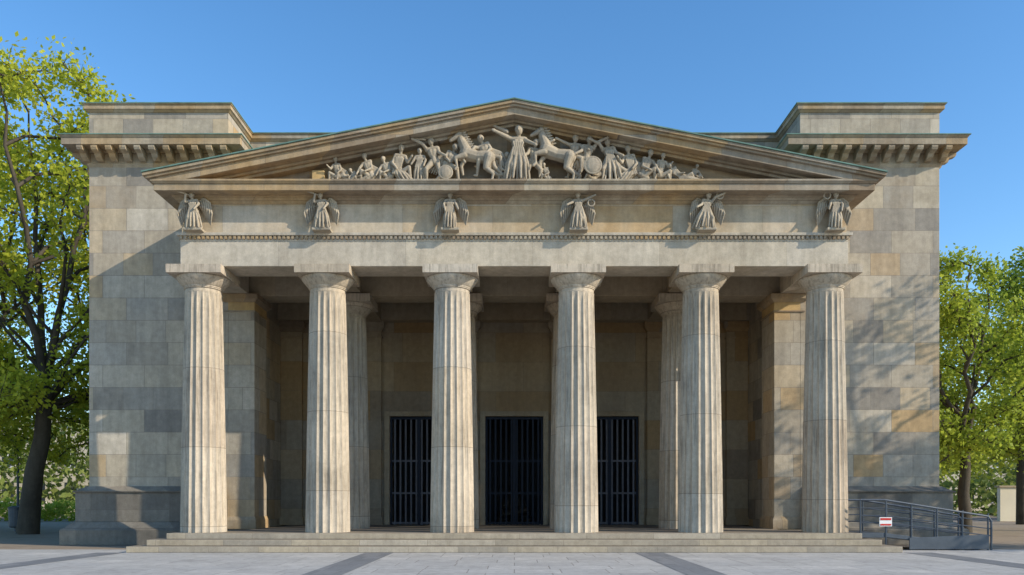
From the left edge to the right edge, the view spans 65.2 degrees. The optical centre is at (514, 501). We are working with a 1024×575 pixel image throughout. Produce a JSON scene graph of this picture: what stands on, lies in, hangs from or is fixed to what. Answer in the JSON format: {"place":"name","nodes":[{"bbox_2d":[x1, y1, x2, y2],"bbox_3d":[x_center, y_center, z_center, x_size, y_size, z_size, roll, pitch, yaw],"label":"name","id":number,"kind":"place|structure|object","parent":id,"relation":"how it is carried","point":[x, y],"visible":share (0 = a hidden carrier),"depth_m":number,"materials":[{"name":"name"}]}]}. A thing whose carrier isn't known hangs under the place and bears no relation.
{"place":"outdoors","nodes":[
{"label":"outdoors","id":0,"kind":"place"},
{"bbox_2d":[0,419,88,512],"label":"walls","id":1,"kind":"structure","parent":0,"point":[65,479],"depth_m":82.00,"materials":[{"name":"paint"}]},
{"bbox_2d":[2,453,75,500],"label":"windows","id":2,"kind":"structure","parent":1,"relation":"attached to","point":[5,489],"depth_m":81.98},
{"bbox_2d":[1,518,996,519],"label":"side road","id":3,"kind":"structure","parent":0,"point":[953,518],"depth_m":54.82,"materials":[{"name":"grey asphalt"}]},
{"bbox_2d":[0,550,1023,574],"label":"plaza pavement","id":4,"kind":"structure","parent":0,"point":[904,562],"depth_m":15.28,"materials":[{"name":"grey stone"}]},
{"bbox_2d":[0,553,117,568],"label":"paving band","id":5,"kind":"object","parent":4,"relation":"on","point":[26,563],"visible":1,"depth_m":16.00,"materials":[{"name":"stone"}]},
{"bbox_2d":[302,553,391,574],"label":"paving band","id":6,"kind":"object","parent":4,"relation":"on","point":[342,567],"visible":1,"depth_m":14.99,"materials":[{"name":"stone"}]},
{"bbox_2d":[637,553,726,574],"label":"paving band","id":7,"kind":"object","parent":4,"relation":"on","point":[680,565],"visible":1,"depth_m":14.99,"materials":[{"name":"stone"}]},
{"bbox_2d":[848,499,992,549],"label":"access ramp","id":8,"kind":"structure","parent":4,"relation":"on","point":[976,541],"depth_m":19.43,"materials":[{"name":"metal"}]},
{"bbox_2d":[911,553,1023,567],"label":"paving band","id":9,"kind":"object","parent":4,"relation":"on","point":[1001,563],"visible":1,"depth_m":16.27,"materials":[{"name":"stone"}]},
{"bbox_2d":[0,512,1023,549],"bbox_3d":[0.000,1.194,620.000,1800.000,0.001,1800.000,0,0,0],"label":"ground","id":10,"kind":"structure","parent":0,"point":[1008,535],"depth_m":25.59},
{"bbox_2d":[8,506,18,530],"bbox_3d":[-19.600,0.690,31.500,0.540,1.000,0.540,0,0,0],"label":"litter bin","id":11,"kind":"object","parent":10,"relation":"on","point":[12,515],"visible":0.62,"depth_m":31.27,"materials":[{"name":"metal"}]},
{"bbox_2d":[12,436,22,505],"bbox_3d":[-22.300,-0.910,36.000,0.480,4.200,0.480,0,0,22],"label":"street lamp","id":12,"kind":"object","parent":10,"relation":"on","point":[17,498],"visible":0.23,"depth_m":35.96,"materials":[{"name":"metal"}]},
{"bbox_2d":[0,496,74,520],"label":"hedge","id":13,"kind":"object","parent":10,"relation":"on","point":[48,514],"visible":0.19,"depth_m":47.38,"materials":[{"name":"green plant"}]},
{"bbox_2d":[0,105,88,479],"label":"linden tree","id":14,"kind":"object","parent":10,"relation":"on","point":[19,321],"visible":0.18,"depth_m":33.35,"materials":[{"name":"green plant"}]},
{"bbox_2d":[0,164,88,473],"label":"linden tree","id":15,"kind":"object","parent":10,"relation":"on","point":[77,298],"visible":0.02,"depth_m":33.09,"materials":[{"name":"green plant"}]},
{"bbox_2d":[0,31,134,534],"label":"linden tree","id":16,"kind":"object","parent":10,"relation":"on","point":[42,387],"visible":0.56,"depth_m":28.58,"materials":[{"name":"green plant"}]},
{"bbox_2d":[0,376,1016,516],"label":"distant trees","id":17,"kind":"object","parent":10,"relation":"on","point":[982,490],"visible":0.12,"depth_m":66.41,"materials":[{"name":"green plant"}]},
{"bbox_2d":[57,97,970,552],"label":"neoclassical guardhouse","id":18,"kind":"structure","parent":10,"relation":"on","point":[639,365],"depth_m":21.95,"materials":[{"name":"stone"}]},
{"bbox_2d":[177,192,212,232],"bbox_3d":[-7.732,-6.996,19.397,0.868,0.942,0.460,0,0,0],"label":"winged victory relief","id":19,"kind":"object","parent":18,"relation":"attached to","point":[188,212],"visible":1,"depth_m":19.32,"materials":[{"name":"stone"}]},
{"bbox_2d":[303,192,338,232],"bbox_3d":[-4.668,-6.996,19.397,0.868,0.942,0.460,0,0,0],"label":"winged victory relief","id":20,"kind":"object","parent":18,"relation":"attached to","point":[317,208],"visible":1,"depth_m":19.32,"materials":[{"name":"stone"}]},
{"bbox_2d":[433,193,468,232],"bbox_3d":[-1.532,-6.990,19.410,0.868,0.930,0.435,0,0,0],"label":"winged victory relief","id":21,"kind":"object","parent":18,"relation":"attached to","point":[442,205],"visible":1,"depth_m":19.32,"materials":[{"name":"stone"}]},
{"bbox_2d":[497,482,530,521],"bbox_3d":[-0.010,0.066,27.957,1.204,1.538,0.898,0,0,0],"label":"pieta statue","id":22,"kind":"object","parent":18,"relation":"on","point":[509,510],"visible":0.45,"depth_m":27.65,"materials":[{"name":"brown metal"}]},
{"bbox_2d":[326,125,702,178],"bbox_3d":[0.119,-8.329,19.298,9.447,1.465,0.494,0,0,0],"label":"pediment sculpture group","id":23,"kind":"object","parent":18,"relation":"on","point":[521,162],"visible":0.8,"depth_m":19.28,"materials":[{"name":"stone"}]},
{"bbox_2d":[560,193,595,232],"bbox_3d":[1.532,-6.990,19.410,0.868,0.930,0.435,0,0,0],"label":"winged victory relief","id":24,"kind":"object","parent":18,"relation":"attached to","point":[578,222],"visible":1,"depth_m":19.30,"materials":[{"name":"stone"}]},
{"bbox_2d":[689,192,724,232],"bbox_3d":[4.668,-6.988,19.410,0.868,0.925,0.435,0,0,0],"label":"winged victory relief","id":25,"kind":"object","parent":18,"relation":"attached to","point":[705,218],"visible":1,"depth_m":19.30,"materials":[{"name":"stone"}]},
{"bbox_2d":[816,193,851,232],"bbox_3d":[7.732,-6.990,19.410,0.868,0.930,0.435,0,0,0],"label":"winged victory relief","id":26,"kind":"object","parent":18,"relation":"attached to","point":[839,211],"visible":1,"depth_m":19.32,"materials":[{"name":"stone"}]},
{"bbox_2d":[939,326,1004,488],"bbox_3d":[19.091,-4.365,38.174,7.826,11.125,7.959,0,0,35],"label":"linden tree","id":27,"kind":"object","parent":10,"relation":"on","point":[949,383],"visible":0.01,"depth_m":36.36,"materials":[{"name":"green plant"}]},
{"bbox_2d":[939,243,1023,532],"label":"linden tree","id":28,"kind":"object","parent":10,"relation":"on","point":[959,442],"visible":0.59,"depth_m":28.73,"materials":[{"name":"green plant"}]},
{"bbox_2d":[943,283,1023,524],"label":"linden tree","id":29,"kind":"object","parent":10,"relation":"on","point":[1020,495],"visible":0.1,"depth_m":40.98,"materials":[{"name":"green plant"}]},
{"bbox_2d":[947,246,1023,483],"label":"linden tree","id":30,"kind":"object","parent":10,"relation":"on","point":[1014,273],"visible":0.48,"depth_m":32.02,"materials":[{"name":"green plant"}]},
{"bbox_2d":[0,0,1023,430],"label":"sky","id":31,"kind":"structure","parent":0,"point":[284,65],"materials":[{"name":"blue"}]},
{"bbox_2d":[941,454,1014,511],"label":"walls","id":32,"kind":"structure","parent":0,"point":[949,479],"depth_m":84.00,"materials":[{"name":"paint"}]},
{"bbox_2d":[997,487,1015,520],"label":"boundary wall","id":33,"kind":"structure","parent":0,"point":[1006,503],"depth_m":47.00,"materials":[{"name":"paint"}]}
]}

